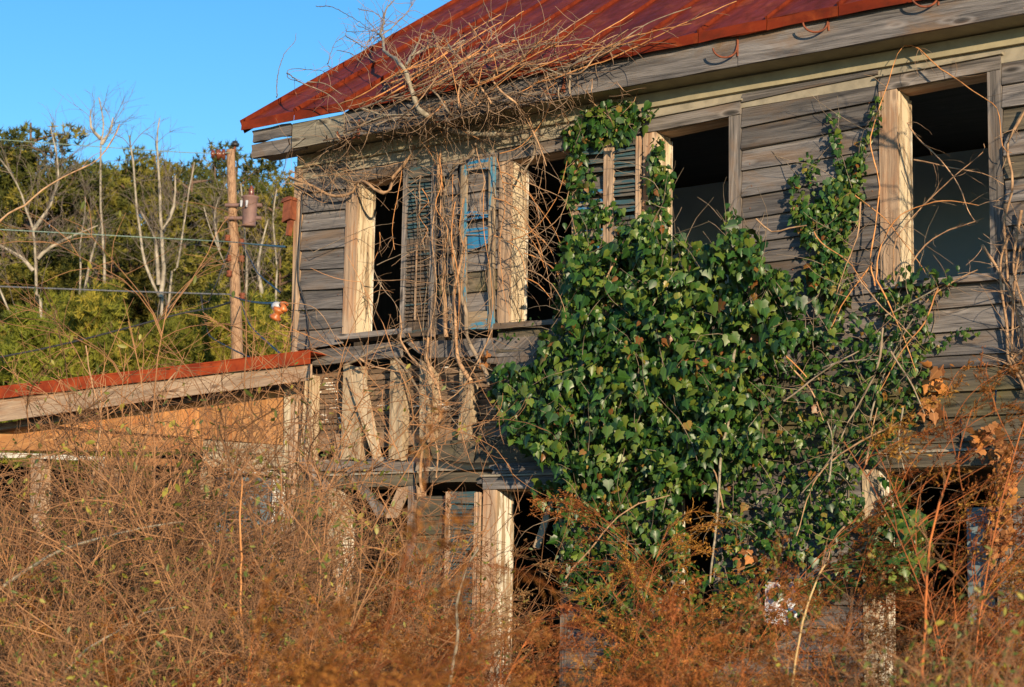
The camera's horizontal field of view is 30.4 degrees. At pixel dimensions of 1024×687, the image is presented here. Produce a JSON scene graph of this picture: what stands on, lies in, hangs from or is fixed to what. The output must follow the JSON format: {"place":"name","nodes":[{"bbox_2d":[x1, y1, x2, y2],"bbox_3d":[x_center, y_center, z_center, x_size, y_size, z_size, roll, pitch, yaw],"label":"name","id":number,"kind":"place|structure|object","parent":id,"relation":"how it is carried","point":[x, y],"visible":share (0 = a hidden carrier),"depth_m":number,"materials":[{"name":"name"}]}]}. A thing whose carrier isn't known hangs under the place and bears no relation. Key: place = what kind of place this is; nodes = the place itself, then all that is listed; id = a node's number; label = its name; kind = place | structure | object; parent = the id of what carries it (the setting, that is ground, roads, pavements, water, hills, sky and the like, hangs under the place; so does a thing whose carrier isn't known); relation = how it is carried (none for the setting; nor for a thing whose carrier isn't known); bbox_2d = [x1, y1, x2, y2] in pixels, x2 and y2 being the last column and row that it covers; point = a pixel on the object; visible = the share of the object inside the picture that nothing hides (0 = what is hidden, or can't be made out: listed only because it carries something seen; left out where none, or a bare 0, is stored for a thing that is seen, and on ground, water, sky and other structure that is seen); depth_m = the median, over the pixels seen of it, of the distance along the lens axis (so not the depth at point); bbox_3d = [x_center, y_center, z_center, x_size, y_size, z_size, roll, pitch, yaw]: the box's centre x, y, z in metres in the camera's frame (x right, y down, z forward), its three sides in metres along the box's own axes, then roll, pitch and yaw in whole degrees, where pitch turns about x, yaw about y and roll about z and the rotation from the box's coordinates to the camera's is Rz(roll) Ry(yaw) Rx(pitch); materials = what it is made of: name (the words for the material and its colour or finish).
{"place":"outdoors","nodes":[
{"label":"outdoors","id":0,"kind":"place"},
{"bbox_2d":[0,0,450,225],"label":"sky","id":1,"kind":"structure","parent":0,"point":[206,66],"materials":[{"name":"blue"}]},
{"bbox_3d":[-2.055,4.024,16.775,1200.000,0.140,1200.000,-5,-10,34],"label":"ground","id":2,"kind":"structure","parent":0,"visible":0},
{"bbox_2d":[0,128,66,310],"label":"pine tree","id":3,"kind":"object","parent":2,"relation":"on","point":[13,201],"visible":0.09,"depth_m":59.84,"materials":[{"name":"green plant"}]},
{"bbox_2d":[0,266,73,344],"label":"pine tree","id":4,"kind":"object","parent":2,"relation":"on","point":[7,296],"visible":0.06,"depth_m":56.46,"materials":[{"name":"green plant"}]},
{"bbox_2d":[0,301,93,471],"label":"young pine","id":5,"kind":"object","parent":2,"relation":"on","point":[14,337],"visible":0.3,"depth_m":43.87,"materials":[{"name":"green plant"}]},
{"bbox_2d":[0,120,126,278],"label":"pine tree","id":6,"kind":"object","parent":2,"relation":"on","point":[6,180],"visible":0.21,"depth_m":61.26,"materials":[{"name":"green plant"}]},
{"bbox_2d":[0,99,142,340],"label":"bare tree","id":7,"kind":"object","parent":2,"relation":"on","point":[47,248],"visible":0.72,"depth_m":51.97,"materials":[{"name":"grey plant"}]},
{"bbox_2d":[9,218,152,340],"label":"pine tree","id":8,"kind":"object","parent":2,"relation":"on","point":[83,262],"visible":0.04,"depth_m":56.75,"materials":[{"name":"green plant"}]},
{"bbox_2d":[41,277,137,471],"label":"young pine","id":9,"kind":"object","parent":2,"relation":"on","point":[81,312],"visible":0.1,"depth_m":46.21,"materials":[{"name":"green plant"}]},
{"bbox_2d":[28,251,173,341],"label":"pine tree","id":10,"kind":"object","parent":2,"relation":"on","point":[132,278],"visible":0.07,"depth_m":56.43,"materials":[{"name":"green plant"}]},
{"bbox_2d":[55,81,147,323],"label":"bare tree","id":11,"kind":"object","parent":2,"relation":"on","point":[102,141],"visible":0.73,"depth_m":52.99,"materials":[{"name":"grey plant"}]},
{"bbox_2d":[61,299,148,472],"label":"young pine","id":12,"kind":"object","parent":2,"relation":"on","point":[108,339],"visible":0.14,"depth_m":45.59,"materials":[{"name":"green plant"}]},
{"bbox_2d":[47,574,172,686],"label":"dry weed","id":13,"kind":"object","parent":2,"relation":"on","point":[111,679],"visible":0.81,"depth_m":8.28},
{"bbox_2d":[0,380,232,685],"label":"bare shrub","id":14,"kind":"object","parent":2,"relation":"on","point":[83,509],"visible":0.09,"depth_m":12.14,"materials":[{"name":"brown plant"}]},
{"bbox_2d":[75,143,167,269],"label":"pine tree","id":15,"kind":"object","parent":2,"relation":"on","point":[124,202],"visible":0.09,"depth_m":64.90,"materials":[{"name":"green plant"}]},
{"bbox_2d":[77,318,175,474],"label":"young pine","id":16,"kind":"object","parent":2,"relation":"on","point":[116,356],"visible":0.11,"depth_m":44.27,"materials":[{"name":"green plant"}]},
{"bbox_2d":[0,441,263,686],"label":"bare shrub","id":17,"kind":"object","parent":2,"relation":"on","point":[2,599],"visible":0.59,"depth_m":9.36,"materials":[{"name":"brown plant"}]},
{"bbox_2d":[66,236,214,340],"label":"pine tree","id":18,"kind":"object","parent":2,"relation":"on","point":[152,296],"visible":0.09,"depth_m":56.54,"materials":[{"name":"green plant"}]},
{"bbox_2d":[0,394,285,686],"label":"bare shrub","id":19,"kind":"object","parent":2,"relation":"on","point":[36,558],"visible":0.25,"depth_m":9.77,"materials":[{"name":"brown plant"}]},
{"bbox_2d":[0,387,302,679],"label":"bare shrub","id":20,"kind":"object","parent":2,"relation":"on","point":[121,492],"visible":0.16,"depth_m":12.19,"materials":[{"name":"brown plant"}]},
{"bbox_2d":[96,111,217,315],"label":"bare tree","id":21,"kind":"object","parent":2,"relation":"on","point":[160,281],"visible":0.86,"depth_m":49.97,"materials":[{"name":"grey plant"}]},
{"bbox_2d":[0,324,315,685],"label":"bare shrub","id":22,"kind":"object","parent":2,"relation":"on","point":[38,380],"visible":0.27,"depth_m":11.53,"materials":[{"name":"brown plant"}]},
{"bbox_2d":[0,555,322,686],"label":"leafy bush","id":23,"kind":"object","parent":2,"relation":"on","point":[42,601],"visible":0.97,"depth_m":7.02,"materials":[{"name":"brown plant"}]},
{"bbox_2d":[121,312,205,477],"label":"young pine","id":24,"kind":"object","parent":2,"relation":"on","point":[170,326],"visible":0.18,"depth_m":44.30,"materials":[{"name":"green plant"}]},
{"bbox_2d":[0,499,328,686],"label":"bare shrub","id":25,"kind":"object","parent":2,"relation":"on","point":[214,652],"visible":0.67,"depth_m":9.07,"materials":[{"name":"brown plant"}]},
{"bbox_2d":[97,155,248,268],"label":"pine tree","id":26,"kind":"object","parent":2,"relation":"on","point":[128,176],"visible":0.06,"depth_m":65.35,"materials":[{"name":"green plant"}]},
{"bbox_2d":[114,158,238,274],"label":"pine tree","id":27,"kind":"object","parent":2,"relation":"on","point":[177,225],"visible":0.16,"depth_m":64.27,"materials":[{"name":"green plant"}]},
{"bbox_2d":[12,439,390,686],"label":"bare shrub","id":28,"kind":"object","parent":2,"relation":"on","point":[202,574],"visible":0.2,"depth_m":11.10,"materials":[{"name":"brown plant"}]},
{"bbox_2d":[0,458,402,686],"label":"bare shrub","id":29,"kind":"object","parent":2,"relation":"on","point":[70,611],"visible":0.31,"depth_m":10.13,"materials":[{"name":"brown plant"}]},
{"bbox_2d":[160,150,265,341],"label":"bare tree","id":30,"kind":"object","parent":2,"relation":"on","point":[215,219],"visible":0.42,"depth_m":46.99,"materials":[{"name":"grey plant"}]},
{"bbox_2d":[0,321,425,684],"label":"bare shrub","id":31,"kind":"object","parent":2,"relation":"on","point":[123,574],"visible":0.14,"depth_m":11.69,"materials":[{"name":"brown plant"}]},
{"bbox_2d":[169,281,268,363],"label":"young pine","id":32,"kind":"object","parent":2,"relation":"on","point":[209,355],"visible":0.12,"depth_m":46.12,"materials":[{"name":"green plant"}]},
{"bbox_2d":[0,304,443,659],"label":"bare shrub","id":33,"kind":"object","parent":2,"relation":"on","point":[164,492],"visible":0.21,"depth_m":12.05,"materials":[{"name":"brown plant"}]},
{"bbox_2d":[154,248,291,341],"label":"pine tree","id":34,"kind":"object","parent":2,"relation":"on","point":[195,267],"depth_m":57.85,"materials":[{"name":"green plant"}]},
{"bbox_2d":[0,380,455,686],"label":"bare shrub","id":35,"kind":"object","parent":2,"relation":"on","point":[134,469],"visible":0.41,"depth_m":9.88,"materials":[{"name":"brown plant"}]},
{"bbox_2d":[211,141,244,358],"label":"utility pole","id":36,"kind":"object","parent":2,"relation":"on","point":[235,303],"visible":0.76,"depth_m":41.90,"materials":[{"name":"wood"}]},
{"bbox_2d":[0,350,458,652],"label":"lean to shed","id":37,"kind":"object","parent":2,"relation":"on","point":[12,409],"visible":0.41,"depth_m":18.11,"materials":[{"name":"orange wood"}]},
{"bbox_2d":[181,139,293,287],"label":"pine tree","id":38,"kind":"object","parent":2,"relation":"on","point":[270,166],"visible":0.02,"depth_m":71.51,"materials":[{"name":"green plant"}]},
{"bbox_2d":[188,171,291,300],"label":"bare tree","id":39,"kind":"object","parent":2,"relation":"on","point":[259,279],"visible":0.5,"depth_m":54.97,"materials":[{"name":"grey plant"}]},
{"bbox_2d":[17,452,464,686],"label":"bare shrub","id":40,"kind":"object","parent":2,"relation":"on","point":[187,662],"visible":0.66,"depth_m":9.17,"materials":[{"name":"brown plant"}]},
{"bbox_2d":[0,248,486,662],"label":"bare shrub","id":41,"kind":"object","parent":2,"relation":"on","point":[106,393],"visible":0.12,"depth_m":12.75,"materials":[{"name":"brown plant"}]},
{"bbox_2d":[0,427,494,686],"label":"bare shrub","id":42,"kind":"object","parent":2,"relation":"on","point":[234,576],"visible":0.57,"depth_m":8.72,"materials":[{"name":"brown plant"}]},
{"bbox_2d":[0,196,496,686],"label":"bare shrub","id":43,"kind":"object","parent":2,"relation":"on","point":[248,392],"visible":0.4,"depth_m":10.61,"materials":[{"name":"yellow plant"}]},
{"bbox_2d":[4,374,503,683],"bbox_3d":[-1.539,1.713,11.938,3.240,3.289,3.846,2,-8,-5],"label":"bare shrub","id":44,"kind":"object","parent":2,"relation":"on","point":[289,487],"visible":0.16,"depth_m":11.49,"materials":[{"name":"brown plant"}]},
{"bbox_2d":[218,169,293,287],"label":"pine tree","id":45,"kind":"object","parent":2,"relation":"on","point":[280,232],"visible":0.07,"depth_m":64.87,"materials":[{"name":"green plant"}]},
{"bbox_2d":[177,580,342,686],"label":"dry weed","id":46,"kind":"object","parent":2,"relation":"on","point":[234,613],"visible":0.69,"depth_m":8.26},
{"bbox_2d":[228,245,292,336],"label":"pine tree","id":47,"kind":"object","parent":2,"relation":"on","point":[280,284],"visible":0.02,"depth_m":57.60,"materials":[{"name":"green plant"}]},
{"bbox_2d":[3,360,532,683],"bbox_3d":[-1.717,1.760,12.023,3.731,3.431,3.730,4,-5,-2],"label":"bare shrub","id":48,"kind":"object","parent":2,"relation":"on","point":[399,562],"visible":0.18,"depth_m":11.75,"materials":[{"name":"brown plant"}]},
{"bbox_2d":[245,308,291,355],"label":"young pine","id":49,"kind":"object","parent":2,"relation":"on","point":[269,350],"visible":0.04,"depth_m":45.48,"materials":[{"name":"green plant"}]},
{"bbox_2d":[0,506,547,686],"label":"bare shrub","id":50,"kind":"object","parent":2,"relation":"on","point":[143,588],"visible":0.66,"depth_m":9.04,"materials":[{"name":"brown plant"}]},
{"bbox_2d":[0,313,550,682],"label":"bare shrub","id":51,"kind":"object","parent":2,"relation":"on","point":[257,502],"visible":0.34,"depth_m":10.98,"materials":[{"name":"brown plant"}]},
{"bbox_2d":[0,222,550,678],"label":"bare shrub","id":52,"kind":"object","parent":2,"relation":"on","point":[456,434],"visible":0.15,"depth_m":13.20,"materials":[{"name":"brown plant"}]},
{"bbox_2d":[38,518,529,686],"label":"bare shrub","id":53,"kind":"object","parent":2,"relation":"on","point":[156,684],"visible":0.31,"depth_m":10.02,"materials":[{"name":"brown plant"}]},
{"bbox_2d":[176,603,413,686],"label":"dry weed","id":54,"kind":"object","parent":2,"relation":"on","point":[365,613],"visible":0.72,"depth_m":7.87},
{"bbox_2d":[59,373,572,686],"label":"bare shrub","id":55,"kind":"object","parent":2,"relation":"on","point":[385,582],"visible":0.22,"depth_m":11.18,"materials":[{"name":"brown plant"}]},
{"bbox_2d":[108,391,542,685],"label":"bare shrub","id":56,"kind":"object","parent":2,"relation":"on","point":[484,578],"visible":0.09,"depth_m":12.77,"materials":[{"name":"brown plant"}]},
{"bbox_2d":[0,351,657,686],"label":"bare shrub","id":57,"kind":"object","parent":2,"relation":"on","point":[186,481],"visible":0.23,"depth_m":11.26,"materials":[{"name":"brown plant"}]},
{"bbox_2d":[265,573,398,686],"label":"dry weed","id":58,"kind":"object","parent":2,"relation":"on","point":[292,681],"visible":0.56,"depth_m":8.31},
{"bbox_2d":[337,536,473,686],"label":"dry weed","id":59,"kind":"object","parent":2,"relation":"on","point":[410,565],"visible":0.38,"depth_m":11.04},
{"bbox_2d":[232,397,603,686],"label":"dry weed","id":60,"kind":"object","parent":2,"relation":"on","point":[327,667],"visible":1,"depth_m":4.00,"materials":[{"name":"plant"}]},
{"bbox_2d":[325,534,564,686],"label":"dry weed","id":61,"kind":"object","parent":2,"relation":"on","point":[493,623],"visible":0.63,"depth_m":9.41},
{"bbox_2d":[328,485,602,686],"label":"bare shrub","id":62,"kind":"object","parent":2,"relation":"on","point":[518,616],"visible":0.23,"depth_m":13.45,"materials":[{"name":"brown plant"}]},
{"bbox_2d":[436,594,620,686],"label":"dry weed","id":63,"kind":"object","parent":2,"relation":"on","point":[577,624],"visible":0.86,"depth_m":8.28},
{"bbox_2d":[240,0,1023,686],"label":"farmhouse","id":64,"kind":"object","parent":2,"relation":"on","point":[738,90],"visible":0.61,"depth_m":15.89,"materials":[{"name":"wood"}]},
{"bbox_2d":[326,471,425,642],"bbox_3d":[-1.191,2.081,16.576,1.010,1.879,0.285,-5,-10,34],"label":"window","id":65,"kind":"structure","parent":64,"relation":"in","point":[411,484],"depth_m":16.55,"materials":[{"name":"white paint"}]},
{"bbox_2d":[336,157,418,341],"bbox_3d":[-1.138,-0.831,16.991,0.855,1.594,0.296,-5,-10,34],"label":"window","id":66,"kind":"structure","parent":64,"relation":"in","point":[361,211],"depth_m":17.10,"materials":[{"name":"beige paint"}]},
{"bbox_2d":[269,118,493,358],"bbox_3d":[-1.163,-0.918,16.739,2.563,2.069,0.692,-5,-10,34],"label":"woody vine","id":67,"kind":"object","parent":64,"relation":"attached to","point":[359,180],"visible":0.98,"depth_m":17.03,"materials":[{"name":"beige plant"}]},
{"bbox_2d":[343,73,579,493],"bbox_3d":[-0.450,-0.428,16.144,2.614,3.405,0.722,-5,-11,38],"label":"woody vine","id":68,"kind":"object","parent":64,"relation":"attached to","point":[447,236],"visible":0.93,"depth_m":16.16,"materials":[{"name":"brown plant"}]},
{"bbox_2d":[276,0,736,187],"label":"woody vine","id":69,"kind":"object","parent":64,"relation":"attached to","point":[428,117],"visible":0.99,"depth_m":16.04,"materials":[{"name":"brown plant"}]},
{"bbox_2d":[480,472,569,686],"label":"window","id":70,"kind":"structure","parent":64,"relation":"in","point":[502,501],"depth_m":15.82,"materials":[{"name":"white paint"}]},
{"bbox_2d":[493,132,590,330],"bbox_3d":[0.291,-0.931,16.014,0.908,1.623,0.297,-5,-10,34],"label":"window","id":71,"kind":"structure","parent":64,"relation":"in","point":[517,305],"depth_m":16.13,"materials":[{"name":"beige paint"}]},
{"bbox_2d":[658,476,724,680],"bbox_3d":[1.446,1.924,14.769,0.610,1.760,0.284,-5,-10,34],"label":"window","id":72,"kind":"structure","parent":64,"relation":"in","point":[681,508],"depth_m":14.66,"materials":[{"name":"white paint"}]},
{"bbox_2d":[640,98,744,316],"bbox_3d":[1.490,-1.064,15.202,0.956,1.699,0.296,-5,-10,34],"label":"window","id":73,"kind":"structure","parent":64,"relation":"in","point":[666,126],"depth_m":15.20,"materials":[{"name":"beige paint"}]},
{"bbox_2d":[471,90,979,685],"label":"ivy","id":74,"kind":"object","parent":64,"relation":"attached to","point":[735,254],"visible":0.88,"depth_m":14.55,"materials":[{"name":"green plant"}]},
{"bbox_2d":[917,360,951,424],"bbox_3d":[3.085,0.364,13.624,0.313,0.468,0.268,-7,-12,44],"label":"dead leaf cluster","id":75,"kind":"object","parent":74,"relation":"hanging from","point":[935,415],"visible":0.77,"depth_m":13.62,"materials":[{"name":"orange plant"}]},
{"bbox_2d":[783,256,977,579],"bbox_3d":[2.599,0.564,13.665,1.512,2.427,0.624,-5,-10,34],"label":"woody vine","id":76,"kind":"object","parent":64,"relation":"attached to","point":[860,401],"visible":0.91,"depth_m":13.76,"materials":[{"name":"brown plant"}]},
{"bbox_2d":[814,39,1011,390],"bbox_3d":[2.927,-0.960,13.862,1.559,2.623,0.539,-5,-10,34],"label":"woody vine","id":77,"kind":"object","parent":64,"relation":"attached to","point":[893,249],"visible":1,"depth_m":13.87,"materials":[{"name":"orange plant"}]},
{"bbox_2d":[861,448,1015,686],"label":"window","id":78,"kind":"structure","parent":64,"relation":"in","point":[976,463],"depth_m":13.78,"materials":[{"name":"white paint"}]},
{"bbox_2d":[875,51,1012,289],"bbox_3d":[3.224,-1.250,14.027,1.015,1.690,0.293,-5,-10,34],"label":"window","id":79,"kind":"structure","parent":64,"relation":"in","point":[895,154],"depth_m":14.11,"materials":[{"name":"beige paint"}]},
{"bbox_2d":[967,507,996,681],"bbox_3d":[3.361,2.297,13.433,0.200,2.250,0.040,-5,-10,34],"label":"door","id":80,"kind":"structure","parent":64,"relation":"in","point":[978,564],"depth_m":13.54,"materials":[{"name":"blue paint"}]},
{"bbox_2d":[958,110,1023,391],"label":"woody vine","id":81,"kind":"object","parent":64,"relation":"attached to","point":[1012,356],"visible":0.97,"depth_m":13.47,"materials":[{"name":"beige plant"}]},
{"bbox_2d":[964,421,1019,570],"bbox_3d":[3.390,1.083,13.273,0.443,1.062,0.278,-5,-10,34],"label":"dead leaf cluster","id":82,"kind":"object","parent":64,"relation":"attached to","point":[998,451],"visible":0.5,"depth_m":13.23,"materials":[{"name":"beige plant"}]},
{"bbox_2d":[557,497,770,686],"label":"dry weed","id":83,"kind":"object","parent":2,"relation":"on","point":[685,547],"visible":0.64,"depth_m":9.97,"materials":[{"name":"plant"}]},
{"bbox_2d":[609,567,751,686],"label":"dry weed","id":84,"kind":"object","parent":2,"relation":"on","point":[630,666],"visible":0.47,"depth_m":7.94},
{"bbox_2d":[591,575,780,686],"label":"dry weed","id":85,"kind":"object","parent":2,"relation":"on","point":[676,644],"visible":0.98,"depth_m":6.50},
{"bbox_2d":[525,487,854,686],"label":"dry weed","id":86,"kind":"object","parent":2,"relation":"on","point":[578,502],"visible":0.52,"depth_m":11.36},
{"bbox_2d":[557,588,844,686],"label":"dry weed","id":87,"kind":"object","parent":2,"relation":"on","point":[670,608],"visible":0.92,"depth_m":6.89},
{"bbox_2d":[538,551,887,686],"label":"bare shrub","id":88,"kind":"object","parent":2,"relation":"on","point":[628,643],"visible":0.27,"depth_m":11.28,"materials":[{"name":"brown plant"}]},
{"bbox_2d":[619,550,832,686],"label":"dry weed","id":89,"kind":"object","parent":2,"relation":"on","point":[734,618],"visible":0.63,"depth_m":8.88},
{"bbox_2d":[645,529,864,686],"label":"dry weed","id":90,"kind":"object","parent":2,"relation":"on","point":[797,602],"visible":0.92,"depth_m":6.59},
{"bbox_2d":[600,478,939,686],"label":"dry weed","id":91,"kind":"object","parent":2,"relation":"on","point":[861,524],"visible":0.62,"depth_m":10.14,"materials":[{"name":"plant"}]},
{"bbox_2d":[671,535,1023,686],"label":"weed","id":92,"kind":"object","parent":2,"relation":"on","point":[948,678],"visible":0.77,"depth_m":6.30,"materials":[{"name":"brown plant"}]},
{"bbox_2d":[728,584,987,686],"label":"dry weed","id":93,"kind":"object","parent":2,"relation":"on","point":[796,668],"visible":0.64,"depth_m":7.36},
{"bbox_2d":[763,511,969,686],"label":"dry weed","id":94,"kind":"object","parent":2,"relation":"on","point":[900,548],"visible":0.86,"depth_m":9.74,"materials":[{"name":"plant"}]},
{"bbox_2d":[796,530,1021,686],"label":"weed","id":95,"kind":"object","parent":2,"relation":"on","point":[898,665],"visible":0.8,"depth_m":6.13,"materials":[{"name":"brown plant"}]},
{"bbox_2d":[803,588,1023,686],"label":"leafy bush","id":96,"kind":"object","parent":2,"relation":"on","point":[1021,623],"visible":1,"depth_m":5.05,"materials":[{"name":"brown plant"}]},
{"bbox_2d":[842,563,998,686],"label":"dry weed","id":97,"kind":"object","parent":2,"relation":"on","point":[888,593],"visible":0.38,"depth_m":9.83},
{"bbox_2d":[848,565,1012,684],"bbox_3d":[2.089,2.081,9.532,0.840,1.907,0.756,-2,-9,21],"label":"dry weed","id":98,"kind":"object","parent":2,"relation":"on","point":[918,596],"visible":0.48,"depth_m":9.65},
{"bbox_2d":[863,448,998,682],"bbox_3d":[1.800,0.947,8.004,0.584,0.991,0.380,-5,-10,34],"label":"bramble","id":99,"kind":"object","parent":2,"relation":"on","point":[927,572],"visible":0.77,"depth_m":8.00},
{"bbox_2d":[843,383,1023,684],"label":"dry weed","id":100,"kind":"object","parent":2,"relation":"on","point":[893,450],"visible":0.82,"depth_m":8.80,"materials":[{"name":"plant"}]},
{"bbox_2d":[872,548,1023,686],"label":"dry weed","id":101,"kind":"object","parent":2,"relation":"on","point":[897,645],"visible":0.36,"depth_m":9.51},
{"bbox_2d":[874,345,1023,686],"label":"dry weed","id":102,"kind":"object","parent":2,"relation":"on","point":[963,457],"visible":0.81,"depth_m":8.72,"materials":[{"name":"plant"}]},
{"bbox_2d":[908,496,1023,686],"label":"leafy bush","id":103,"kind":"object","parent":2,"relation":"on","point":[941,622],"visible":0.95,"depth_m":5.57,"materials":[{"name":"brown plant"}]},
{"bbox_2d":[943,350,1023,681],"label":"dry weed","id":104,"kind":"object","parent":2,"relation":"on","point":[1012,406],"visible":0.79,"depth_m":8.88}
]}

